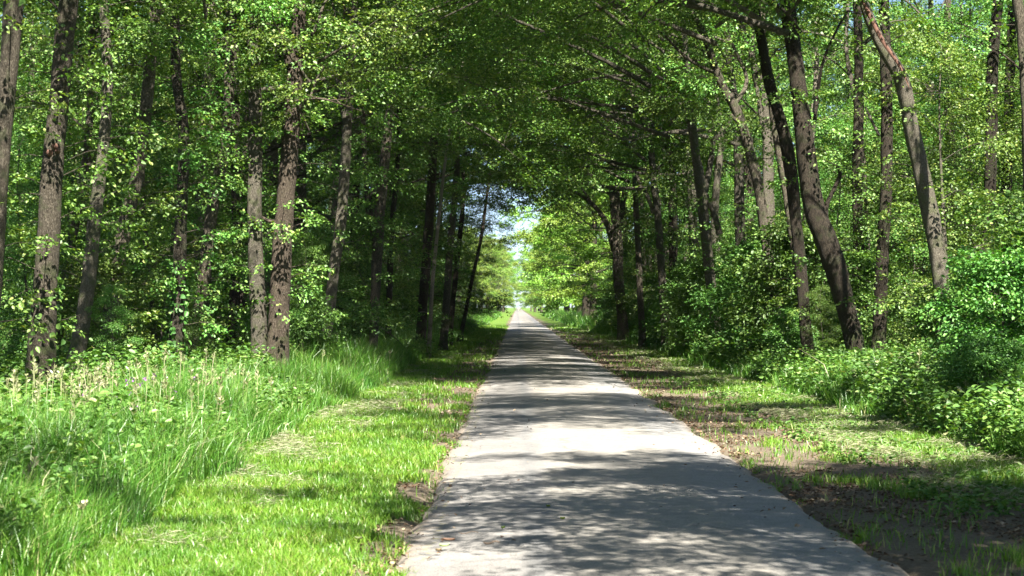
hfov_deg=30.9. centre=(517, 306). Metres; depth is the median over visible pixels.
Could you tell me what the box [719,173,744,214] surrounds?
young tree
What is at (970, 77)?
young tree
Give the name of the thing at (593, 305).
bush
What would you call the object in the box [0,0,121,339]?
tree
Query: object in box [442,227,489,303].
avenue tree
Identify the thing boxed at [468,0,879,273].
tree
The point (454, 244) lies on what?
hornbeam
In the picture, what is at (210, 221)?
tree
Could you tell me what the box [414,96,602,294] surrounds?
tree
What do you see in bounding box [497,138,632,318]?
avenue tree
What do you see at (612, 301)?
bush
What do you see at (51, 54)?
tree
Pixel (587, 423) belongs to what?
road
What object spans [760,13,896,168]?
tree
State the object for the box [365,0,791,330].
tree
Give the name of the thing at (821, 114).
tree
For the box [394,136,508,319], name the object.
hornbeam
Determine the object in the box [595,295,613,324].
bush
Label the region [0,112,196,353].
young tree
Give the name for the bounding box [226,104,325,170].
tree
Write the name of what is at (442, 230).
hornbeam
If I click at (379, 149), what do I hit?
tree
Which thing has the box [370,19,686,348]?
tree
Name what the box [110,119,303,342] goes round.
young tree
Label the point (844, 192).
young tree
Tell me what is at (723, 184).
young tree
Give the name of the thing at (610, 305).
young tree
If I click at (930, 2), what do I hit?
tree
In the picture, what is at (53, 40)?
tree
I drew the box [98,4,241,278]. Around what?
tree
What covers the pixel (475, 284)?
hornbeam
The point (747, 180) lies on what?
tree
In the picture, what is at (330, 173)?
tree
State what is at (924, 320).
bush
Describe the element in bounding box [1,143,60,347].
young tree
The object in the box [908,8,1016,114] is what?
tree
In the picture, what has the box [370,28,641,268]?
tree
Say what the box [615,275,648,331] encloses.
bush
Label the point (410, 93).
tree
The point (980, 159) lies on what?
young tree
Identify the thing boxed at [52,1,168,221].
tree
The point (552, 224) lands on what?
tree
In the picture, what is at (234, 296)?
tree
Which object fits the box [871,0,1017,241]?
tree
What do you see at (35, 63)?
young tree
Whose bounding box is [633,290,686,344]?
bush
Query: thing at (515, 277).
avenue tree
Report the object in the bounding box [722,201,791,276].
young tree
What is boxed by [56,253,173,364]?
bush
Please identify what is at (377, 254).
tree
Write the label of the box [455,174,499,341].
tree
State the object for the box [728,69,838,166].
tree
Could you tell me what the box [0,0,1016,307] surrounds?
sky
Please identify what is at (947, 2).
tree
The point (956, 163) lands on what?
young tree
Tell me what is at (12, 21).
tree
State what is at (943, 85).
young tree
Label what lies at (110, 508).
tall grass
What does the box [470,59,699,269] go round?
tree
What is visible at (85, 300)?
tree
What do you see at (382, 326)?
bush
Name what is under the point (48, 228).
tree
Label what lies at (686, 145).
tree
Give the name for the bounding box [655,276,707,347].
bush
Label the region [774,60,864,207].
tree
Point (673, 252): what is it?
tree
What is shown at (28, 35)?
young tree
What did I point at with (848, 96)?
tree
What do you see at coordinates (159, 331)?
bush
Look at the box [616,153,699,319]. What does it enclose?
young tree
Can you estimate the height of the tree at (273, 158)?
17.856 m
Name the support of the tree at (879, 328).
on the ground at (911, 548)
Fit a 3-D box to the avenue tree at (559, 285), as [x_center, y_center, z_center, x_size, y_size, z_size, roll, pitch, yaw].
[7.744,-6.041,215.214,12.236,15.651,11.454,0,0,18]
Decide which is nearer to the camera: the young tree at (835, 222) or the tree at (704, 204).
the tree at (704, 204)
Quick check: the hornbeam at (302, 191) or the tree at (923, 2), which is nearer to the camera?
the hornbeam at (302, 191)
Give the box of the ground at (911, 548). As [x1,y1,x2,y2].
[5,308,1023,575]
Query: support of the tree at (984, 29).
on the ground at (911, 548)
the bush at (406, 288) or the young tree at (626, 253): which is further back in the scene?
the young tree at (626, 253)
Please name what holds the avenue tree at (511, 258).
on the ground at (911, 548)
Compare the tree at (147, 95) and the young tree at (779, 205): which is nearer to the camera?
the tree at (147, 95)
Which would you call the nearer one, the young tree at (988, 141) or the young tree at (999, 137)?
the young tree at (988, 141)
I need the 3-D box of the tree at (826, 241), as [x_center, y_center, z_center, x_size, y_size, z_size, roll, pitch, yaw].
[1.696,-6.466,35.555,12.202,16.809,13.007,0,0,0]
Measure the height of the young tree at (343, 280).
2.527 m
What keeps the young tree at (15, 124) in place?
on the ground at (911, 548)
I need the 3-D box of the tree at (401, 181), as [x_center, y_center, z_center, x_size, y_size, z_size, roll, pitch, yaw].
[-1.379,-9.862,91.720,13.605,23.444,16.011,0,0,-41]
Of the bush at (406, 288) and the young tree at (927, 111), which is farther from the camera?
the bush at (406, 288)
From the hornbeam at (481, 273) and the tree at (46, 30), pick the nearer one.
the tree at (46, 30)
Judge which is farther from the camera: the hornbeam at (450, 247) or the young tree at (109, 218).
the hornbeam at (450, 247)
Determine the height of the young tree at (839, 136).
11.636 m
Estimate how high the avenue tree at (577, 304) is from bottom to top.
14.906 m
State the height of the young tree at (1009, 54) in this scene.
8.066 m
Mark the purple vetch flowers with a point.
(140, 384)
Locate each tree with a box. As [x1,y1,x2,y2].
[0,0,53,147]
[0,0,73,344]
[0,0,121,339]
[0,0,152,389]
[0,0,193,371]
[0,0,252,365]
[0,4,101,124]
[0,15,80,277]
[0,39,84,336]
[0,106,83,344]
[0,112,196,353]
[0,132,104,360]
[0,202,59,339]
[0,314,10,373]
[1,0,202,307]
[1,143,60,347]
[2,183,28,288]
[4,159,115,310]
[5,63,85,329]
[10,0,234,358]
[10,65,169,339]
[11,115,114,321]
[16,2,155,290]
[18,0,271,354]
[19,0,53,36]
[37,0,305,357]
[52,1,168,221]
[57,0,278,362]
[62,102,224,353]
[63,40,219,274]
[72,263,154,364]
[85,284,145,370]
[87,90,230,323]
[94,132,247,347]
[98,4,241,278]
[101,1,278,349]
[102,129,227,283]
[110,0,629,349]
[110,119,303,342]
[115,250,225,363]
[135,0,328,365]
[148,90,264,311]
[151,177,249,323]
[170,0,579,304]
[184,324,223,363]
[214,0,453,365]
[222,0,618,288]
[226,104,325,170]
[227,253,311,354]
[265,3,631,270]
[281,1,628,249]
[284,0,434,337]
[290,228,337,346]
[306,128,332,229]
[311,0,505,354]
[311,63,364,213]
[313,272,362,338]
[316,0,999,356]
[331,0,512,340]
[346,0,849,363]
[348,6,503,343]
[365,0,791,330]
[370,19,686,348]
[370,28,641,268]
[395,23,677,275]
[397,62,472,357]
[402,4,732,352]
[402,23,547,350]
[403,4,511,273]
[405,14,538,345]
[408,0,750,335]
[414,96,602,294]
[417,132,590,296]
[418,45,650,340]
[433,0,904,360]
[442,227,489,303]
[455,1,778,315]
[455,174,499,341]
[456,226,510,307]
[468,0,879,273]
[468,244,518,306]
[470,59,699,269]
[471,233,513,308]
[478,244,521,309]
[484,252,524,311]
[486,14,736,261]
[489,252,522,311]
[494,31,773,274]
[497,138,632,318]
[499,247,520,307]
[503,137,634,317]
[510,144,622,300]
[510,255,539,311]
[511,210,607,312]
[512,250,542,312]
[513,250,532,311]
[515,214,573,310]
[517,247,572,311]
[519,250,569,310]
[522,62,699,261]
[526,208,597,311]
[528,193,628,311]
[534,196,607,312]
[541,187,629,314]
[548,152,653,319]
[567,72,728,270]
[581,2,722,300]
[591,15,829,322]
[592,258,634,322]
[594,238,653,307]
[604,202,682,320]
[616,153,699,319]
[619,2,787,277]
[622,170,698,313]
[623,177,698,274]
[626,134,662,280]
[628,6,813,284]
[636,168,749,335]
[653,2,853,323]
[656,0,850,341]
[664,174,755,260]
[674,52,805,215]
[694,6,811,239]
[705,0,908,204]
[710,0,926,231]
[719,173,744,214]
[721,160,822,247]
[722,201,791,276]
[722,212,778,248]
[723,139,777,237]
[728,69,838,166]
[729,2,895,224]
[733,0,954,353]
[735,170,871,310]
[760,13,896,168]
[768,0,948,325]
[773,150,849,306]
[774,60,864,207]
[776,0,1007,337]
[791,113,880,329]
[794,35,899,200]
[795,22,818,313]
[800,195,851,282]
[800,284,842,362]
[802,1,897,320]
[810,117,892,261]
[810,151,925,316]
[812,23,937,184]
[815,102,909,282]
[816,34,913,151]
[818,95,908,316]
[820,133,961,340]
[828,134,981,345]
[829,98,982,329]
[840,136,905,317]
[841,30,1021,348]
[842,0,1004,336]
[851,199,969,349]
[853,0,941,123]
[864,134,976,340]
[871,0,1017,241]
[875,0,1017,294]
[893,2,1021,130]
[897,56,1021,332]
[898,131,1019,297]
[902,0,1023,333]
[902,36,1019,228]
[905,170,1019,284]
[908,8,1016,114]
[910,0,1022,297]
[915,149,1022,340]
[929,36,1022,340]
[954,107,1022,297]
[957,80,1022,243]
[962,0,1023,350]
[964,0,1016,139]
[977,22,1020,116]
[977,106,1022,252]
[984,0,1016,44]
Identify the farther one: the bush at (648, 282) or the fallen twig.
the bush at (648, 282)
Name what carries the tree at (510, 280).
on the ground at (911, 548)
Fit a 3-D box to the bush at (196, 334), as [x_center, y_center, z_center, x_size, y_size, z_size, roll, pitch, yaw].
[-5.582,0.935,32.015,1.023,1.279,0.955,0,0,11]
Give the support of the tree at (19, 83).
on the ground at (911, 548)
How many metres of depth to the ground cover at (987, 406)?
23.47 m
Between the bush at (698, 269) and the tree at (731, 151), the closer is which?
the bush at (698, 269)
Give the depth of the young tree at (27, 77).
52.41 m
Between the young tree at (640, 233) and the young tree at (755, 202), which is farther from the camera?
the young tree at (640, 233)
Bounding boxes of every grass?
[0,308,1023,575]
[4,324,1023,575]
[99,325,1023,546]
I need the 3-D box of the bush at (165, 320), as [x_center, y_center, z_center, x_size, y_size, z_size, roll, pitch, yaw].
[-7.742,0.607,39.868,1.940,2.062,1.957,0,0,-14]
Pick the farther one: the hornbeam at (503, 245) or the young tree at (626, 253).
the hornbeam at (503, 245)
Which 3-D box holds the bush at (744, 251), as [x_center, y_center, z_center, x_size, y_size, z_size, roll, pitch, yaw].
[6.111,0.017,47.429,3.468,3.655,3.438,0,0,-27]
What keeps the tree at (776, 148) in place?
on the ground at (911, 548)
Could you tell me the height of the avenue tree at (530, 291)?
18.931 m
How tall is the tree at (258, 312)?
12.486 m
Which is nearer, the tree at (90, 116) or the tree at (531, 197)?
the tree at (90, 116)
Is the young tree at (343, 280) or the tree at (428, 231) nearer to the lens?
the young tree at (343, 280)
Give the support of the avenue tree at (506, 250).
on the ground at (911, 548)
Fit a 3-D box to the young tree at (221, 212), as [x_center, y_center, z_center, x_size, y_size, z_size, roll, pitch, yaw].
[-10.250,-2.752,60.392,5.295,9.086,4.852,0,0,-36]
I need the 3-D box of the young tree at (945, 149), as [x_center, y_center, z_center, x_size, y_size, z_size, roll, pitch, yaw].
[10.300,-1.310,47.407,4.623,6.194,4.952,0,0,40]
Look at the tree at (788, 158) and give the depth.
38.90 m
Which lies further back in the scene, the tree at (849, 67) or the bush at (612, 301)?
the bush at (612, 301)
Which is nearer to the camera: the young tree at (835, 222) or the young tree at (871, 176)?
the young tree at (835, 222)
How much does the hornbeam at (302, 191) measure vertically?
14.989 m
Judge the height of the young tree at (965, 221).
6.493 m
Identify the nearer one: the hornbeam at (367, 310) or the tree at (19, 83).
the hornbeam at (367, 310)
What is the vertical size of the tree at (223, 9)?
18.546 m
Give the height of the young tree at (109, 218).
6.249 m
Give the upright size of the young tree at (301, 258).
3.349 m
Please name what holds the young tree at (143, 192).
on the ground at (911, 548)
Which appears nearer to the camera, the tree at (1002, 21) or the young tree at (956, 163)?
the tree at (1002, 21)
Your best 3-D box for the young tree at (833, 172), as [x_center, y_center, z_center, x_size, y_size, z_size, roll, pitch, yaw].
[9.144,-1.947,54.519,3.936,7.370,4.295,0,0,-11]
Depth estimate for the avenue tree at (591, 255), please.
120.38 m
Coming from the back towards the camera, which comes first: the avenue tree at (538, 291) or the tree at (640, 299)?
the avenue tree at (538, 291)
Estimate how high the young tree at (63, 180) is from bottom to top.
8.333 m
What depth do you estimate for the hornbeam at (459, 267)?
112.94 m
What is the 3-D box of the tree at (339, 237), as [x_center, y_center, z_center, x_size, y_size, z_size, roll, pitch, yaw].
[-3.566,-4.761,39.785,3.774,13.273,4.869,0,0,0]
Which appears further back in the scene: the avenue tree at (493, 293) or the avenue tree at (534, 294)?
the avenue tree at (493, 293)
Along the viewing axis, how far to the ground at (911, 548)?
15.91 m
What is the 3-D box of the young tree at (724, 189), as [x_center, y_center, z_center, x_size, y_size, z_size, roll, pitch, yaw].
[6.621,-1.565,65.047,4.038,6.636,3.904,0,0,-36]
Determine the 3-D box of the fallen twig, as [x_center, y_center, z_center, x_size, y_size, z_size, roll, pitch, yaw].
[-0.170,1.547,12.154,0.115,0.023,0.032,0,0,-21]
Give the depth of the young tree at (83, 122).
38.87 m
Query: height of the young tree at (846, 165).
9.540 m
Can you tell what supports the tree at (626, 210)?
on the ground at (911, 548)
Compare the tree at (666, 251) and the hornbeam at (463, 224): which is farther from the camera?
the hornbeam at (463, 224)
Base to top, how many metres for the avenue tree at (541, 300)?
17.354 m
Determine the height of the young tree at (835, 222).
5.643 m
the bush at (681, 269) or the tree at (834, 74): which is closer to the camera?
the bush at (681, 269)
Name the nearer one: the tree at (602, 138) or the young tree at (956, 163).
the young tree at (956, 163)
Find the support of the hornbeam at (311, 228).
on the ground at (911, 548)
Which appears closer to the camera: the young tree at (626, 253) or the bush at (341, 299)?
the bush at (341, 299)
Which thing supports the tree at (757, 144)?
on the ground at (911, 548)
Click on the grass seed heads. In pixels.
(16, 384)
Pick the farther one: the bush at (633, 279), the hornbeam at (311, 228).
the bush at (633, 279)
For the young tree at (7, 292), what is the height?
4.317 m
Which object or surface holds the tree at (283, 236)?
on the ground at (911, 548)
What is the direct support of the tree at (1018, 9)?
on the ground at (911, 548)
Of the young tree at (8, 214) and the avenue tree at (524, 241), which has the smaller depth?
the young tree at (8, 214)
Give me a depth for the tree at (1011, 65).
44.97 m
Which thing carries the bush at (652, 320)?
on the ground at (911, 548)
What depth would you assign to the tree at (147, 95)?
29.93 m
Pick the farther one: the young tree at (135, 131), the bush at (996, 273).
the young tree at (135, 131)
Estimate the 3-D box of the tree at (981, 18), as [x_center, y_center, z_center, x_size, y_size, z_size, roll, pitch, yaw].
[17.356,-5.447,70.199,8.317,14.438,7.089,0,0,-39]
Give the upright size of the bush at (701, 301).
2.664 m
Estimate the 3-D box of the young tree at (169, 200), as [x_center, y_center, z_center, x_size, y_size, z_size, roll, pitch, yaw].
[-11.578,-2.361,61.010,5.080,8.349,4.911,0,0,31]
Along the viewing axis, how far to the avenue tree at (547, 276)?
267.50 m
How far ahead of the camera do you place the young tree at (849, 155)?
50.29 m
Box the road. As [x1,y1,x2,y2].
[396,308,908,575]
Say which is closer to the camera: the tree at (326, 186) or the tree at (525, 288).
the tree at (326, 186)
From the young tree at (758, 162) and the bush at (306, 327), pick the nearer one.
the bush at (306, 327)
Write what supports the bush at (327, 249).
on the ground at (911, 548)
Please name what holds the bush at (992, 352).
on the ground at (911, 548)
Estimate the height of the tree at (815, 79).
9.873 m
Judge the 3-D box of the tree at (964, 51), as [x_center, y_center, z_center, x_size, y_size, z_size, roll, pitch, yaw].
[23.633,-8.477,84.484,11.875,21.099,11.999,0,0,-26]
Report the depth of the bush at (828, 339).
38.66 m
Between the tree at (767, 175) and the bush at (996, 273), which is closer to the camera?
the bush at (996, 273)
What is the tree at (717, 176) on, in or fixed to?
on the ground at (911, 548)
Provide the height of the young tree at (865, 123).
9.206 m
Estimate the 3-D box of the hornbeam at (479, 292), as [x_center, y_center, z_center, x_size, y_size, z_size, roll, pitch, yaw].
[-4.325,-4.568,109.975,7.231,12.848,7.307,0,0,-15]
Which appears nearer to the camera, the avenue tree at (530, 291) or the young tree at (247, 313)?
the young tree at (247, 313)
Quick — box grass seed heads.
[0,329,1020,528]
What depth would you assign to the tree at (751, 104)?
80.81 m
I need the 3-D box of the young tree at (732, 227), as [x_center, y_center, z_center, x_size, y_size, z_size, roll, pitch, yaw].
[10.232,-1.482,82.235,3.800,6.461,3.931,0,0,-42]
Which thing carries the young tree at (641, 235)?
on the ground at (911, 548)
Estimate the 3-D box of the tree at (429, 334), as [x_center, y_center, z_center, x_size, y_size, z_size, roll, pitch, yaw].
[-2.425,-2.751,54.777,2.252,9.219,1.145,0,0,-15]
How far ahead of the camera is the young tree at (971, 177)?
45.97 m
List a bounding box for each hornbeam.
[139,0,472,347]
[199,2,469,360]
[215,9,440,319]
[306,1,533,333]
[306,12,494,344]
[307,15,522,318]
[324,25,518,324]
[360,104,520,318]
[360,135,488,329]
[360,145,483,330]
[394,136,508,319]
[394,203,475,305]
[408,139,518,321]
[408,143,508,331]
[435,171,515,319]
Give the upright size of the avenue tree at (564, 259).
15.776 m
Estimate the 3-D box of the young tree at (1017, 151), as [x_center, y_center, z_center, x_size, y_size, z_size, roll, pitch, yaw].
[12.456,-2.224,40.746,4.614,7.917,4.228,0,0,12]
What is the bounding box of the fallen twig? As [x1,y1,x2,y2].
[483,540,499,543]
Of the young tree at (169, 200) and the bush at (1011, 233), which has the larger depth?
the young tree at (169, 200)
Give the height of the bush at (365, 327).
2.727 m
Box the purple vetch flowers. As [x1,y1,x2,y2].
[82,374,194,406]
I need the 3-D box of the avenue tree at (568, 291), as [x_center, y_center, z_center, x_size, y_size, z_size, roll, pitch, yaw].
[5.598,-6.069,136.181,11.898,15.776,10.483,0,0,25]
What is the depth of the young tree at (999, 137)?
51.57 m
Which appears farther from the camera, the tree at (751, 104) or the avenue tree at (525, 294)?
the avenue tree at (525, 294)
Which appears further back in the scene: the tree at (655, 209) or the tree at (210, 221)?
the tree at (655, 209)
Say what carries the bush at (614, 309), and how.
on the ground at (911, 548)
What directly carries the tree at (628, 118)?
on the ground at (911, 548)
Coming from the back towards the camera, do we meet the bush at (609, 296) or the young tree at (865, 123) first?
the bush at (609, 296)
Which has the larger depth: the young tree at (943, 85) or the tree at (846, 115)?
the tree at (846, 115)
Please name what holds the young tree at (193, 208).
on the ground at (911, 548)
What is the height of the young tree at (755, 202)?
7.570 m
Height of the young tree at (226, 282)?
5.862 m
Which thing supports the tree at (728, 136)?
on the ground at (911, 548)
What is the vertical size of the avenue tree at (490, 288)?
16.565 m
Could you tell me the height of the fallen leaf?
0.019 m
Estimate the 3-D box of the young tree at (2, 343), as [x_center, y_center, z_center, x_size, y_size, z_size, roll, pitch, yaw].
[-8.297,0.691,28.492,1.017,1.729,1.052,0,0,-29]
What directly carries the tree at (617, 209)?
on the ground at (911, 548)
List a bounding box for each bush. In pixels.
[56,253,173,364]
[64,244,196,348]
[137,294,203,340]
[237,288,352,364]
[289,299,335,343]
[290,234,370,332]
[308,268,379,334]
[309,275,381,340]
[358,272,404,337]
[393,273,417,315]
[591,296,609,319]
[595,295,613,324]
[598,272,613,318]
[604,264,636,318]
[605,281,631,318]
[610,284,633,321]
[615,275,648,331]
[623,272,657,337]
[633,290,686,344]
[638,271,685,347]
[651,258,732,338]
[654,242,757,348]
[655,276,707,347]
[677,278,762,356]
[699,239,818,351]
[718,215,874,371]
[760,306,827,362]
[809,250,925,357]
[895,278,1005,361]
[916,243,1023,386]
[929,328,1023,407]
[944,188,1023,347]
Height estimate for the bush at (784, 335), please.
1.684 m
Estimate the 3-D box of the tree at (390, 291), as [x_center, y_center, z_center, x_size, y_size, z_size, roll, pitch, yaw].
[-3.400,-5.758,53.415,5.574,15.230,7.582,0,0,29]
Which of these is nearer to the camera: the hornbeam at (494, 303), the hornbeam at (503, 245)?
the hornbeam at (494, 303)
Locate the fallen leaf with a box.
[443,538,454,540]
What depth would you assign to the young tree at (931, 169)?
60.84 m
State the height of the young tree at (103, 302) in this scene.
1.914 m
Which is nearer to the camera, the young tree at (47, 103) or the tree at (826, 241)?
the tree at (826, 241)
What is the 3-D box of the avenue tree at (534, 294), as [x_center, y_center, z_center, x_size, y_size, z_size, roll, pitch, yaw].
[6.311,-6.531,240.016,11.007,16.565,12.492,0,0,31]
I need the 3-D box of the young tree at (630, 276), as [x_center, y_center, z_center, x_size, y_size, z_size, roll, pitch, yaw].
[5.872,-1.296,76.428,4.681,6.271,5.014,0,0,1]
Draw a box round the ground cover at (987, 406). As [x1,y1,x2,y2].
[0,315,1023,552]
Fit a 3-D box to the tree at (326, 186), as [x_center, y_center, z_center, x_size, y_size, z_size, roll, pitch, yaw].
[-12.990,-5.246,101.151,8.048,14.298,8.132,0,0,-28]
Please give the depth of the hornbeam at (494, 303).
77.98 m
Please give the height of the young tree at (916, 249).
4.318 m
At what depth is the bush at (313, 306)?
37.72 m
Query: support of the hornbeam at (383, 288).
on the ground at (911, 548)
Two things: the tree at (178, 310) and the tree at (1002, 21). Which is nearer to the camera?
the tree at (178, 310)
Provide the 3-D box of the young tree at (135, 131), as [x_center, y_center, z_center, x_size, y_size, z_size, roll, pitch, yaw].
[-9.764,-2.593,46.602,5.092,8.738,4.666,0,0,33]
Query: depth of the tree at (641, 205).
87.93 m
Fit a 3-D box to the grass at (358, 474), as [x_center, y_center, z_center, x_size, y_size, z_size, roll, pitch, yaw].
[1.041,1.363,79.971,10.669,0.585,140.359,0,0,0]
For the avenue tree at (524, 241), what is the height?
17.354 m
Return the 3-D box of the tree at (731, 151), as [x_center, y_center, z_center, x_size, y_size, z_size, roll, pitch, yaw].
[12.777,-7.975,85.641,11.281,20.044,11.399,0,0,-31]
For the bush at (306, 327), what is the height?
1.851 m
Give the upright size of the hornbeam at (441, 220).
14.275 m
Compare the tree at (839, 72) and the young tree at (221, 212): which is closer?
the young tree at (221, 212)
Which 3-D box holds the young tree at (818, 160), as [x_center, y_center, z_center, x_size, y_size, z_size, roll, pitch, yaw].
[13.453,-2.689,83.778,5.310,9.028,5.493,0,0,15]
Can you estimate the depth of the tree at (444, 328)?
63.88 m
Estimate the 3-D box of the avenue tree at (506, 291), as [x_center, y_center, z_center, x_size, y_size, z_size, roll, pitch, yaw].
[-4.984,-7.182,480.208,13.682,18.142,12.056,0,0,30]
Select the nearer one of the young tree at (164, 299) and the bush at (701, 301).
the young tree at (164, 299)
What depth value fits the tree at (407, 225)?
98.90 m
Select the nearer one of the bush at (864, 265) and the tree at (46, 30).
the tree at (46, 30)
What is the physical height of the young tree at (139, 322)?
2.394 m
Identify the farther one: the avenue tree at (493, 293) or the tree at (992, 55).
the avenue tree at (493, 293)
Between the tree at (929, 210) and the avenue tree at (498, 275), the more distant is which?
the avenue tree at (498, 275)
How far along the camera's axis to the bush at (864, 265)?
40.74 m
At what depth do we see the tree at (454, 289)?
71.92 m
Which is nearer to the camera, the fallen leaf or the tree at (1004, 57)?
the fallen leaf
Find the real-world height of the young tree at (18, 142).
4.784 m
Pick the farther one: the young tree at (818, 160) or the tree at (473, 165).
the young tree at (818, 160)
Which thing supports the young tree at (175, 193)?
on the ground at (911, 548)
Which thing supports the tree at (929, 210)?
on the ground at (911, 548)
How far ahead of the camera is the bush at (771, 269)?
42.70 m
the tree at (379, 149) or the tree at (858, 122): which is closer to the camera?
the tree at (858, 122)
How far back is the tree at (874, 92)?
120.08 m
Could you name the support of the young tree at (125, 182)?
on the ground at (911, 548)

